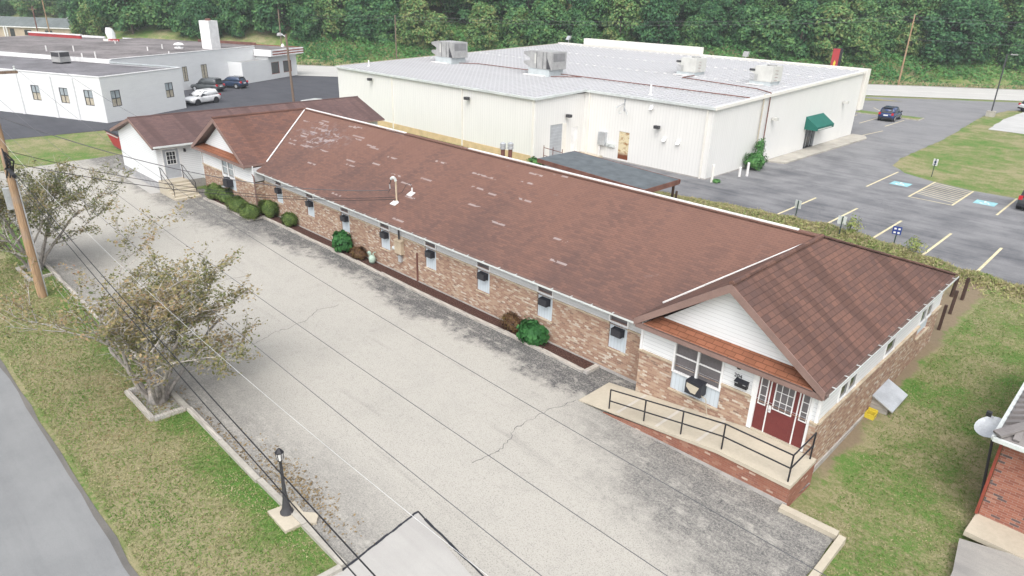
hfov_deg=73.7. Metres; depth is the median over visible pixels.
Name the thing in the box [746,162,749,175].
bollard
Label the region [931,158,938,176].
parking sign
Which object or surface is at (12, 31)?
door
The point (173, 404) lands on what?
soil patch
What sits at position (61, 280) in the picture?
kerb
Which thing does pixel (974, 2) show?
woodland tree
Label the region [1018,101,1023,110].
parked car
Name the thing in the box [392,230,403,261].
electric meter
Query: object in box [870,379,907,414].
cellar hatch
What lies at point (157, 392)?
lawn tree
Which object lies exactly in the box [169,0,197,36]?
woodland tree
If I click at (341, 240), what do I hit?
leaf shrub
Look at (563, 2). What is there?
woodland tree
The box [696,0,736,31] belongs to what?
woodland tree
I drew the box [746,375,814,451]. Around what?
door
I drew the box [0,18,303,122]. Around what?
commercial building
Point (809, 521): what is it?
kerb
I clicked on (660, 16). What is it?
woodland tree
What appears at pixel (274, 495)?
kerb
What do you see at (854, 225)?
weed bush
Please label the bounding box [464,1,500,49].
woodland tree
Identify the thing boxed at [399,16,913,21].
overhead wire
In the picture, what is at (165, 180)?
handrail
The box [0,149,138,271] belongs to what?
lawn tree
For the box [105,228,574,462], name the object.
pavement crack
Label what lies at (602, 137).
electric cabinet
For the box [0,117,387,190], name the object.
overhead wire
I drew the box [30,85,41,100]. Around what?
window
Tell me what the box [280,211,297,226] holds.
hedge shrub
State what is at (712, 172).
bollard
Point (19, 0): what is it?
overhead wire
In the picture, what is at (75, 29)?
woodland tree
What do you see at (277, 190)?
air conditioner
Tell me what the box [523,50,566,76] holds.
rooftop unit
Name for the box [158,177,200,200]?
concrete steps
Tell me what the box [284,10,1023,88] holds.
bank weeds
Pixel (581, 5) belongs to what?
woodland tree
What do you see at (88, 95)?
window
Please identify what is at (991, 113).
light pole
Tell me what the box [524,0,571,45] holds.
woodland tree
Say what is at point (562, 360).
landscape timber
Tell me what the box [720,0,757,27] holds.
woodland tree
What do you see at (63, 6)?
woodland tree
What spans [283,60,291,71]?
window
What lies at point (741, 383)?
mailbox
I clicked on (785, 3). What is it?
woodland tree
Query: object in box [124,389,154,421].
landscape timber
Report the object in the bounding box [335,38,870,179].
metal building
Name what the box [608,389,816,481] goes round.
ramp railing
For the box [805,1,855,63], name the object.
woodland tree
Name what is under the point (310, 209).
window
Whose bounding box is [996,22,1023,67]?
woodland tree
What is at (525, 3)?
woodland tree
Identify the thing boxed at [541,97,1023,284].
parking lot
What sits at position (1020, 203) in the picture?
parked car
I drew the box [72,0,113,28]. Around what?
woodland tree
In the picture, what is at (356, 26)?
woodland tree
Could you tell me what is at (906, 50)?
utility pole
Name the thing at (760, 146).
weed shoot
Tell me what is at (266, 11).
woodland tree
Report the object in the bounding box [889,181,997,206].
accessible bay marking
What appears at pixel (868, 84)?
road shoulder
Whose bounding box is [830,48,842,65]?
pylon sign
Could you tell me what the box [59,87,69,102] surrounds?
window
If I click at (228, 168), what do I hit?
window
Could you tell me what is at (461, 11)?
woodland tree
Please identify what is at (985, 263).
parking lines
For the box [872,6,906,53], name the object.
woodland tree
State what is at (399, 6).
woodland tree
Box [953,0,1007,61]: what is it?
woodland tree
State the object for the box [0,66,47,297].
utility pole
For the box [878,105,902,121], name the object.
parked car
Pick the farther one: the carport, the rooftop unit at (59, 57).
the rooftop unit at (59, 57)
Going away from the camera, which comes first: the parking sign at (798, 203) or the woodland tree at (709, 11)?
the parking sign at (798, 203)
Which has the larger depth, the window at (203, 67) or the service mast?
the window at (203, 67)
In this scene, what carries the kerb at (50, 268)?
on the ground at (978, 156)
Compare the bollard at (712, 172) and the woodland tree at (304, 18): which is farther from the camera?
the woodland tree at (304, 18)
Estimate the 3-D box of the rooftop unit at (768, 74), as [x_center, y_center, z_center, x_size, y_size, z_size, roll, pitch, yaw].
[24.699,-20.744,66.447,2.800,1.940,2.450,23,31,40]
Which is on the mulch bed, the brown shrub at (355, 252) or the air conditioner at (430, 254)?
the brown shrub at (355, 252)
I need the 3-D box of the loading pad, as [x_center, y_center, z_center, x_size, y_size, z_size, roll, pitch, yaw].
[5.566,-11.954,63.384,2.600,0.250,5.800,23,31,40]
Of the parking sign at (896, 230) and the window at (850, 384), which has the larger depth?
the parking sign at (896, 230)
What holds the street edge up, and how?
on the street
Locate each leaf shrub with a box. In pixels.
[332,229,352,251]
[516,316,549,345]
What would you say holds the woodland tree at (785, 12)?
on the ground at (978, 156)
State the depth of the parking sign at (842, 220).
44.28 m
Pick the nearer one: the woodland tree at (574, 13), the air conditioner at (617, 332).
the air conditioner at (617, 332)
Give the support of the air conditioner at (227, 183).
attached to the brick building at (809, 335)
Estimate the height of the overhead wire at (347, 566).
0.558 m
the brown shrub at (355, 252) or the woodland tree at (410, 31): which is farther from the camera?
the woodland tree at (410, 31)
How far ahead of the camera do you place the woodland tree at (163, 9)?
149.62 m
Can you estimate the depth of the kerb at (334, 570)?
18.13 m
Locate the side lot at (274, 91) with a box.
[0,75,338,139]
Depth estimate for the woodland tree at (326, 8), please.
145.12 m
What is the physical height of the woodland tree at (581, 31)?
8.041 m
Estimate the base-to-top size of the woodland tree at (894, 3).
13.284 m
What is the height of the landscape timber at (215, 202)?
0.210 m
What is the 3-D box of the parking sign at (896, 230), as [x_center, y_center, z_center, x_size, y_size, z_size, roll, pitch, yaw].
[23.769,-3.077,42.409,0.500,1.551,0.093,17,28,32]
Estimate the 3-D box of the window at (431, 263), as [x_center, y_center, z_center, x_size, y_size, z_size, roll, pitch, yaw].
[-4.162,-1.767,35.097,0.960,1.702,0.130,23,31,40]
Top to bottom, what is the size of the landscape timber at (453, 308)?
0.190 m
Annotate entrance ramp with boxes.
[578,382,816,505]
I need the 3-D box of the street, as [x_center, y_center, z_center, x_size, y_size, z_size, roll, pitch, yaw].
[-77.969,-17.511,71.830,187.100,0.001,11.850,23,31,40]
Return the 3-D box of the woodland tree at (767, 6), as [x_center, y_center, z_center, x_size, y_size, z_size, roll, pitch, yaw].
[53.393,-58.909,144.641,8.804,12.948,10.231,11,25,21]
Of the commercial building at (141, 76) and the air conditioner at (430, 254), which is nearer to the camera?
the air conditioner at (430, 254)
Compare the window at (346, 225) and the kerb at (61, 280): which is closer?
the kerb at (61, 280)
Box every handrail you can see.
[158,167,174,195]
[180,164,196,191]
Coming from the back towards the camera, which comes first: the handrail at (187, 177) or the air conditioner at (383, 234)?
the handrail at (187, 177)
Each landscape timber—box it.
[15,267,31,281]
[32,273,53,280]
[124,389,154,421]
[128,383,147,392]
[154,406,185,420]
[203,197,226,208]
[226,208,250,220]
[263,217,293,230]
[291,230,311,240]
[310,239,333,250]
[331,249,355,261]
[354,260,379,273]
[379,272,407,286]
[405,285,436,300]
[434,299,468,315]
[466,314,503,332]
[502,330,542,351]
[540,348,583,372]
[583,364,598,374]
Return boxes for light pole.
[277,33,294,101]
[985,54,1018,116]
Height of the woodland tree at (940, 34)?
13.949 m
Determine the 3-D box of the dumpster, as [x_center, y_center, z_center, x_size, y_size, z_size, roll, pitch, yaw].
[-36.469,-14.128,64.585,4.000,1.650,2.350,23,31,40]
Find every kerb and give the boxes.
[44,263,60,277]
[56,277,76,293]
[73,293,92,313]
[159,378,189,410]
[186,407,222,442]
[218,439,259,482]
[257,478,306,526]
[302,523,346,568]
[317,564,341,575]
[778,503,839,540]
[808,534,845,575]
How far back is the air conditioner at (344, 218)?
39.97 m
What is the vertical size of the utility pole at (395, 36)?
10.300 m
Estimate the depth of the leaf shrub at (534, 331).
29.98 m
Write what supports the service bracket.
attached to the metal building at (525, 114)
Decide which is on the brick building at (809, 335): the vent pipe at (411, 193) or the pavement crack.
the vent pipe at (411, 193)
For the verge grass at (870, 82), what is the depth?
130.68 m
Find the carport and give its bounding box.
[537,151,680,196]
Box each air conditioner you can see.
[221,176,233,187]
[274,187,281,193]
[305,200,312,206]
[340,214,348,221]
[379,231,388,238]
[425,249,434,258]
[477,271,487,280]
[538,296,550,307]
[610,326,624,338]
[684,376,707,415]
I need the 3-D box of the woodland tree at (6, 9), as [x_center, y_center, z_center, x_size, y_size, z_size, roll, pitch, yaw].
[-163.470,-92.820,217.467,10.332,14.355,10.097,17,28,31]
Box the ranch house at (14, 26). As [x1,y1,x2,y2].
[0,16,86,36]
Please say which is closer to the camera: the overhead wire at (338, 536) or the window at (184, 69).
the overhead wire at (338, 536)
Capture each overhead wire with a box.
[0,0,37,0]
[0,100,666,575]
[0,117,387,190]
[2,129,541,575]
[3,142,487,575]
[8,151,390,197]
[12,163,395,199]
[13,177,356,575]
[15,174,375,575]
[17,69,825,575]
[396,19,902,24]
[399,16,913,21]
[913,39,1020,45]
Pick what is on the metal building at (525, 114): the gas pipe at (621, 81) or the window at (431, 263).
the gas pipe at (621, 81)
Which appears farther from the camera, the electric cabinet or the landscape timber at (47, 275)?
the electric cabinet
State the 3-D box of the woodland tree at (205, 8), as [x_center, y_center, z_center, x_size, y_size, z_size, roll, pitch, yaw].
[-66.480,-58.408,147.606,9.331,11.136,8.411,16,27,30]
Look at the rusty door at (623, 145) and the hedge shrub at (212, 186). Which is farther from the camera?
the rusty door at (623, 145)
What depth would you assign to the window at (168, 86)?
83.37 m
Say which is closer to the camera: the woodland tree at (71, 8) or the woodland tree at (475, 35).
the woodland tree at (475, 35)
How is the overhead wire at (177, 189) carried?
attached to the utility pole at (12, 196)
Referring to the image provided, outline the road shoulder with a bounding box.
[298,65,1022,89]
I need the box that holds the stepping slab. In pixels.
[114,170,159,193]
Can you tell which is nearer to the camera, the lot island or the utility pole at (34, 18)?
the lot island
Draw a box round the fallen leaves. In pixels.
[0,246,382,567]
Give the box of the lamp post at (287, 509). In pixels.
[274,448,293,516]
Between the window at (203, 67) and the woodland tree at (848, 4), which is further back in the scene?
the woodland tree at (848, 4)
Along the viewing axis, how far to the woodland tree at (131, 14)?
148.97 m
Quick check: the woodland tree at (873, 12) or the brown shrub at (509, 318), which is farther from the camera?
the woodland tree at (873, 12)
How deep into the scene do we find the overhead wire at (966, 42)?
125.60 m
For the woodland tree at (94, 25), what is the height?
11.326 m
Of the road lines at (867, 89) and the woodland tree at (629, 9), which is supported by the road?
the road lines at (867, 89)
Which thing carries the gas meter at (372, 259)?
on the mulch bed
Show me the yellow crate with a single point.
(871, 413)
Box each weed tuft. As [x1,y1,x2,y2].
[526,156,540,164]
[712,179,719,183]
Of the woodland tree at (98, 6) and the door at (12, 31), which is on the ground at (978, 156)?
the woodland tree at (98, 6)
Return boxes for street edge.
[0,359,138,575]
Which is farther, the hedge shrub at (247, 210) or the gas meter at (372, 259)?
the hedge shrub at (247, 210)
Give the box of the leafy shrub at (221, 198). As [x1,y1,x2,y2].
[216,187,233,201]
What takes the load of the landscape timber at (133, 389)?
on the ground at (978, 156)
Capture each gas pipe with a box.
[462,63,749,97]
[551,76,580,76]
[682,75,771,139]
[755,94,765,149]
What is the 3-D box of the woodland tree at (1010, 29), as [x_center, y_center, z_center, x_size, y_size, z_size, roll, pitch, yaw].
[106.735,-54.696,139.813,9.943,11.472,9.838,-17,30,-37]
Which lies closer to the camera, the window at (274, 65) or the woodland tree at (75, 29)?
the window at (274, 65)
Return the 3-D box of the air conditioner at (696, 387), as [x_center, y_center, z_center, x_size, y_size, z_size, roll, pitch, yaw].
[6.660,3.947,24.431,0.964,1.295,0.425,23,31,40]
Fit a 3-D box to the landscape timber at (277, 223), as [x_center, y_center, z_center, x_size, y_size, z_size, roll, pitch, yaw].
[-15.360,-4.166,44.845,3.671,0.190,0.200,22,31,39]
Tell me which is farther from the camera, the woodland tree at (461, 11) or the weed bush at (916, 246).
the woodland tree at (461, 11)
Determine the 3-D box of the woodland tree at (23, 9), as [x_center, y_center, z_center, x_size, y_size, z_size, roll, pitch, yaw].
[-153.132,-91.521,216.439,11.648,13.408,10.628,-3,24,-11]
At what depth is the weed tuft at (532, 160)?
60.80 m
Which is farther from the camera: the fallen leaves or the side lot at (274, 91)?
the side lot at (274, 91)
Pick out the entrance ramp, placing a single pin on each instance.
(753, 471)
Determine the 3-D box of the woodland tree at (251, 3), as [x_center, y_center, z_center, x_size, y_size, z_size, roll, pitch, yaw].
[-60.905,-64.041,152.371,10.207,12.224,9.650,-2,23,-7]
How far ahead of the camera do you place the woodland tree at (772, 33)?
136.91 m
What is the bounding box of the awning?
[804,113,833,130]
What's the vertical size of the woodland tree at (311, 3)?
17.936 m
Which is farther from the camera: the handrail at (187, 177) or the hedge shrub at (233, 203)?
the handrail at (187, 177)
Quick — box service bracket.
[616,99,627,114]
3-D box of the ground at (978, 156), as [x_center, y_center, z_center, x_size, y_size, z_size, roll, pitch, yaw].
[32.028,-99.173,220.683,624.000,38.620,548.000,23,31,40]
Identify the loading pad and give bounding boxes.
[580,151,602,157]
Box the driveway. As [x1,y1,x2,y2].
[0,154,832,575]
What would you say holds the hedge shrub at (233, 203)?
on the mulch bed
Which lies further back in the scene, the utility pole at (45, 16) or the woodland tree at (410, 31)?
the utility pole at (45, 16)
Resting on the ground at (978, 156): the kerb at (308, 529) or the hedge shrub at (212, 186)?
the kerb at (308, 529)
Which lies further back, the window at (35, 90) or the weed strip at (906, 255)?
the window at (35, 90)
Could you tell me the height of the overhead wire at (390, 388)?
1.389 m
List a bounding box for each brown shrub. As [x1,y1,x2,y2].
[349,246,367,259]
[499,310,521,331]
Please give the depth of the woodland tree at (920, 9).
137.84 m
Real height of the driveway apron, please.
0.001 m
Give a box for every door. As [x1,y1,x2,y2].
[9,28,15,35]
[160,147,182,178]
[549,123,566,155]
[570,126,577,151]
[617,131,629,159]
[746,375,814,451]
[802,130,814,148]
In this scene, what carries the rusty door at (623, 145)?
in the metal building at (525, 114)
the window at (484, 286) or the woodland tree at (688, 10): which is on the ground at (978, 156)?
the woodland tree at (688, 10)
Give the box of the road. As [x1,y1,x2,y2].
[297,65,1023,100]
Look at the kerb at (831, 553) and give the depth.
19.04 m
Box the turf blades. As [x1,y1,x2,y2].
[0,255,1023,575]
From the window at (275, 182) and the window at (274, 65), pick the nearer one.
the window at (275, 182)
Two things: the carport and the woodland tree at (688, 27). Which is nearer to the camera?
the carport
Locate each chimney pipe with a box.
[500,142,505,155]
[508,142,513,157]
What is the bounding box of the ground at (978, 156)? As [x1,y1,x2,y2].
[0,0,1023,575]
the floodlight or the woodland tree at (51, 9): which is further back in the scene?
the woodland tree at (51, 9)
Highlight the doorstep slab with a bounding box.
[963,514,1023,558]
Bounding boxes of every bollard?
[710,164,714,182]
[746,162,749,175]
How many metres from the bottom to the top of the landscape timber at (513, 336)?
0.190 m
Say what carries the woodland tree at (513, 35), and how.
on the ground at (978, 156)
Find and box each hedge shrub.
[204,182,222,198]
[225,196,248,211]
[237,201,261,219]
[257,198,279,217]
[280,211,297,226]
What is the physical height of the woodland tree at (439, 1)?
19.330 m
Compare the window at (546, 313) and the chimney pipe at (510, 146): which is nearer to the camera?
the window at (546, 313)
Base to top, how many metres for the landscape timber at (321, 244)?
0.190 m
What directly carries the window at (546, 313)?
in the brick building at (809, 335)
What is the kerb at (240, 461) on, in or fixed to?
on the ground at (978, 156)
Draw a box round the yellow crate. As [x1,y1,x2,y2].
[864,407,877,420]
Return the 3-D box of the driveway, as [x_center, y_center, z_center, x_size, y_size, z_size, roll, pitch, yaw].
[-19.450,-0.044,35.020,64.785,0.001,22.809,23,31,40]
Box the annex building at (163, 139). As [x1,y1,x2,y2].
[110,96,384,189]
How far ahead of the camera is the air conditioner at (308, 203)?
42.53 m
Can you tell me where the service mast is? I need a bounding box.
[388,176,398,205]
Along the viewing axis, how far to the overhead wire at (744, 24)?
129.00 m
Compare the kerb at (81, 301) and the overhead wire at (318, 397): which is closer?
the overhead wire at (318, 397)
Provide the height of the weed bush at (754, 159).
1.686 m
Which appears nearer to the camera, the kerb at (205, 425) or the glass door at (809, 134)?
the kerb at (205, 425)
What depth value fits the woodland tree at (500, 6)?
148.35 m
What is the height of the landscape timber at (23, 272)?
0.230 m
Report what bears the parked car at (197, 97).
on the side lot at (274, 91)
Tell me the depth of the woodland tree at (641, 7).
144.07 m
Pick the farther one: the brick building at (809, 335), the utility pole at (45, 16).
the utility pole at (45, 16)
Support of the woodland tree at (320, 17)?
on the ground at (978, 156)
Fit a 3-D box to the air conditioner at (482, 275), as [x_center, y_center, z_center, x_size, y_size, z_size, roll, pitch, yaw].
[-1.395,-0.561,32.471,0.520,0.340,0.322,23,31,40]
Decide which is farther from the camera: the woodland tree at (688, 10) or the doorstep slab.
the woodland tree at (688, 10)
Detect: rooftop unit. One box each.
[50,51,70,63]
[431,40,467,64]
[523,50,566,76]
[674,56,706,75]
[745,64,783,85]
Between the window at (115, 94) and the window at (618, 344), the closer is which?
the window at (618, 344)
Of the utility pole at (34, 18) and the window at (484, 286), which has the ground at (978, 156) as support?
the utility pole at (34, 18)
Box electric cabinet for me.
[597,131,614,155]
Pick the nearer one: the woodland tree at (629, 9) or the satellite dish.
the satellite dish
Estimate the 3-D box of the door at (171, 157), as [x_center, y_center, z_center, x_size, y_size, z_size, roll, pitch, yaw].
[-25.395,-9.355,51.042,0.130,2.250,1.320,23,31,40]
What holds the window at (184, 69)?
in the commercial building at (141, 76)
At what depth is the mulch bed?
34.87 m
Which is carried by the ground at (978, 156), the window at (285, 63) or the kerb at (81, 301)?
the kerb at (81, 301)
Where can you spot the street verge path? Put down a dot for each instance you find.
(973, 559)
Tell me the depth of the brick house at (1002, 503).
20.13 m
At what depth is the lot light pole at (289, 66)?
91.06 m
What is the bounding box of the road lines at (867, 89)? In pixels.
[308,66,1017,99]
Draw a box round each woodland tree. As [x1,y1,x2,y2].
[0,1,15,15]
[8,0,48,16]
[26,0,62,15]
[54,0,71,17]
[66,0,84,23]
[69,20,88,34]
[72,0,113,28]
[76,0,112,35]
[86,0,125,22]
[99,0,156,33]
[145,0,179,30]
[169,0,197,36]
[181,0,224,37]
[216,0,253,36]
[216,0,256,18]
[250,0,301,32]
[284,0,316,12]
[288,4,320,40]
[312,8,323,22]
[315,0,351,34]
[341,0,389,40]
[365,0,400,42]
[380,0,401,10]
[394,0,429,47]
[423,11,454,47]
[427,0,476,16]
[441,0,486,23]
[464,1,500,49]
[468,0,512,18]
[498,5,533,47]
[504,0,537,17]
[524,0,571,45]
[535,0,567,27]
[557,7,586,40]
[570,18,599,43]
[571,0,599,27]
[585,0,640,28]
[601,0,642,41]
[612,0,647,37]
[631,0,680,44]
[646,0,693,31]
[673,0,697,29]
[677,15,708,46]
[686,1,727,47]
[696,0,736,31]
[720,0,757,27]
[724,2,765,49]
[747,11,794,58]
[751,0,785,16]
[773,0,794,10]
[780,0,820,39]
[785,0,826,57]
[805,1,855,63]
[817,0,873,17]
[841,16,882,61]
[851,0,881,24]
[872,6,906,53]
[876,0,905,16]
[893,0,949,37]
[894,22,931,55]
[918,0,982,62]
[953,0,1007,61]
[964,0,1008,42]
[995,0,1023,47]
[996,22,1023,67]
[1002,16,1022,35]
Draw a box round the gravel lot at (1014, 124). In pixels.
[989,112,1023,133]
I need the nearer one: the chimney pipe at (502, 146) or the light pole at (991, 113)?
the chimney pipe at (502, 146)
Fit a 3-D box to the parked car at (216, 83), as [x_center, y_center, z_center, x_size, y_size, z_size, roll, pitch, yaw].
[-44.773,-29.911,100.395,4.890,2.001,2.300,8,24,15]
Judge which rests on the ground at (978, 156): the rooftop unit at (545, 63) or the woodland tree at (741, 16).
the woodland tree at (741, 16)
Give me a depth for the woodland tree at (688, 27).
141.66 m
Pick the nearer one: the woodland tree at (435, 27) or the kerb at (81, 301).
the kerb at (81, 301)
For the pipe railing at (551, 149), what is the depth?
61.10 m
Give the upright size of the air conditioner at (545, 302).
0.340 m
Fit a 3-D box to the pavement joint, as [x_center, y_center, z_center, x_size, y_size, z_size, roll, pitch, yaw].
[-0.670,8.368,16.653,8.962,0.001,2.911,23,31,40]
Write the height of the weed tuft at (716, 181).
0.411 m
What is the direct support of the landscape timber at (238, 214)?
on the ground at (978, 156)
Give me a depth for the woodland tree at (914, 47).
137.26 m
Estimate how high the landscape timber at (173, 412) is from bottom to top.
0.230 m
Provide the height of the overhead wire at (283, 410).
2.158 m
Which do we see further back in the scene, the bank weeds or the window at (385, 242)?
the bank weeds
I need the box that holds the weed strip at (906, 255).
[657,191,1023,316]
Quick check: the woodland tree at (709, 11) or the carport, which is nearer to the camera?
the carport
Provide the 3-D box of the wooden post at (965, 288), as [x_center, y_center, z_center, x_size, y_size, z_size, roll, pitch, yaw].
[23.382,0.199,35.328,0.150,1.552,0.130,-14,28,-32]
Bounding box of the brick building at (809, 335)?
[191,107,958,472]
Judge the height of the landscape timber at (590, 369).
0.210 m
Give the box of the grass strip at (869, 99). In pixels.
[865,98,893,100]
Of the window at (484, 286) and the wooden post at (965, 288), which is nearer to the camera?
the window at (484, 286)
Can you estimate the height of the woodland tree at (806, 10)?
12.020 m
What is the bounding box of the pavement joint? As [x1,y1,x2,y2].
[342,511,483,575]
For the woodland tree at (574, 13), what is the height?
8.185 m
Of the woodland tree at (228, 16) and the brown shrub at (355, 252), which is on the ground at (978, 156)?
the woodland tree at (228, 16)
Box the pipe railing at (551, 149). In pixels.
[543,147,562,156]
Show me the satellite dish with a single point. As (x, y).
(986, 426)
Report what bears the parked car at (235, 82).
on the side lot at (274, 91)
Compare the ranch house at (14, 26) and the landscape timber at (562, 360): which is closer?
the landscape timber at (562, 360)
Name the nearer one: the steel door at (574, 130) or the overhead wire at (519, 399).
the overhead wire at (519, 399)
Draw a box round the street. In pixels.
[0,368,129,575]
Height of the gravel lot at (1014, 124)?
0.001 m
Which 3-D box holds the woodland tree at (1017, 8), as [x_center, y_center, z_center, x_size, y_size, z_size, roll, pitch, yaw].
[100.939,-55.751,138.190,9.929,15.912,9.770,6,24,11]
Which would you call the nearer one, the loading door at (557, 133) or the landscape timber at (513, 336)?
the landscape timber at (513, 336)
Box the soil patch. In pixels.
[133,388,180,415]
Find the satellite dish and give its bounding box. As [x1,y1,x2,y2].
[974,410,1001,509]
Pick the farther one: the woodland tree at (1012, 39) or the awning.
the woodland tree at (1012, 39)
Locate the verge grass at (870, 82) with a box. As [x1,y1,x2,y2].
[297,59,1023,88]
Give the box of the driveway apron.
[334,513,470,575]
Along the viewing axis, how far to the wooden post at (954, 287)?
35.59 m
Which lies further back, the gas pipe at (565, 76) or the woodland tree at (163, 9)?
the woodland tree at (163, 9)
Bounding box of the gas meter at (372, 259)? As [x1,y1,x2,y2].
[367,251,375,263]
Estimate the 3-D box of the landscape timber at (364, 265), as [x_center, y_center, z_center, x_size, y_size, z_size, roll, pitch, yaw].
[-8.100,-1.137,38.275,0.200,0.190,2.371,-19,31,-40]
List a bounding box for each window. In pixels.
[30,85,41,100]
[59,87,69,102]
[83,90,94,105]
[110,90,121,106]
[165,82,173,97]
[182,66,188,81]
[201,64,207,77]
[221,160,236,190]
[271,61,279,73]
[274,180,282,202]
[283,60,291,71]
[305,193,314,216]
[339,206,349,232]
[379,222,389,249]
[424,241,436,269]
[476,261,490,293]
[537,286,553,320]
[608,315,628,352]
[670,343,724,407]
[837,370,859,402]
[883,334,898,358]
[916,300,934,334]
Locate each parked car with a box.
[185,88,220,105]
[190,77,224,90]
[222,75,248,88]
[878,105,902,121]
[1016,190,1023,208]
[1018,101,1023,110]
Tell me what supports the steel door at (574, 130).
in the metal building at (525, 114)
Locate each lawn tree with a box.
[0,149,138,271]
[0,195,267,405]
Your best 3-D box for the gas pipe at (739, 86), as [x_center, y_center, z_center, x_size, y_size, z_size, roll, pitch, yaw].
[20.320,-17.338,67.195,2.173,5.579,12.449,-7,25,-20]
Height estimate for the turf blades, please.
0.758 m
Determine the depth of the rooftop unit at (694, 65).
72.24 m
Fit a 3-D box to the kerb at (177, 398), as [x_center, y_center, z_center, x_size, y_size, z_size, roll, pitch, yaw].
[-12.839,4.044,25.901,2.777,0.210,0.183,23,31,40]
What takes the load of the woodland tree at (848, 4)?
on the ground at (978, 156)
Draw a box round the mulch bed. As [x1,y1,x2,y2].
[211,198,593,368]
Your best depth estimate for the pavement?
70.34 m
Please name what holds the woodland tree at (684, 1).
on the ground at (978, 156)
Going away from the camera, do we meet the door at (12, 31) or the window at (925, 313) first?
the window at (925, 313)
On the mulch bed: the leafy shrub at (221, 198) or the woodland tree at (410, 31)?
the leafy shrub at (221, 198)
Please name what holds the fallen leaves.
on the ground at (978, 156)
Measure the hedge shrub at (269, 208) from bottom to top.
1.309 m
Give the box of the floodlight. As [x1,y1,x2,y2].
[742,51,749,57]
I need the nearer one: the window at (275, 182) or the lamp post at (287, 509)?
the lamp post at (287, 509)
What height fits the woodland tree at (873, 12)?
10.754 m
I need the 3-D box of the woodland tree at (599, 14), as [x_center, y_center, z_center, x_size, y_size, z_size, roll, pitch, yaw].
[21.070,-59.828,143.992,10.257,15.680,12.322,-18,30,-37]
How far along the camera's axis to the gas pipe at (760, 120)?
61.20 m
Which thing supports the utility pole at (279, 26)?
on the ground at (978, 156)
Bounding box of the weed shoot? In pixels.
[752,137,765,161]
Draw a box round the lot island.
[855,110,924,120]
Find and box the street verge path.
[951,538,1023,575]
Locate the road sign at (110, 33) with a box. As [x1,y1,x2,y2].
[103,27,118,40]
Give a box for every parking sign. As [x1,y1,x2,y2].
[795,200,801,216]
[837,216,846,233]
[892,226,902,243]
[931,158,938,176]
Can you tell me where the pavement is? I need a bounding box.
[765,134,866,163]
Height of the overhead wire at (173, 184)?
3.303 m
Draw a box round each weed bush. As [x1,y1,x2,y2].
[743,152,768,170]
[838,212,865,233]
[904,235,927,253]
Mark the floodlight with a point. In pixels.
(746, 54)
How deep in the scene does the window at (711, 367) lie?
24.36 m
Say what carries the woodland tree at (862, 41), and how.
on the ground at (978, 156)
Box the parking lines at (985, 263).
[778,108,1016,270]
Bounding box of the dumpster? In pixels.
[104,129,121,149]
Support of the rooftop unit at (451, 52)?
on the metal building at (525, 114)
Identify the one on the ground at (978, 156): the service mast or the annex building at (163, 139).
the annex building at (163, 139)
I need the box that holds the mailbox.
[734,377,749,389]
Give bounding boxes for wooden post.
[937,304,947,329]
[948,290,958,313]
[949,278,959,296]
[960,277,970,300]
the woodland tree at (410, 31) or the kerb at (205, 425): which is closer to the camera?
the kerb at (205, 425)
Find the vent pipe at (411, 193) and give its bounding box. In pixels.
[398,184,414,195]
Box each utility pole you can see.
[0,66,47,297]
[31,6,37,31]
[42,0,49,31]
[277,9,281,43]
[394,15,396,58]
[897,14,915,84]
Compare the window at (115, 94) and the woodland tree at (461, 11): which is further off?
the woodland tree at (461, 11)
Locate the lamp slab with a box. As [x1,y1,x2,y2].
[267,501,318,533]
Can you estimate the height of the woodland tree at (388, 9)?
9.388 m
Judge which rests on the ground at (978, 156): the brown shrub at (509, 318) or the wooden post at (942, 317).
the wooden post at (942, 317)
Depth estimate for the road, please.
121.27 m
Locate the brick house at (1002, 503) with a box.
[974,383,1023,533]

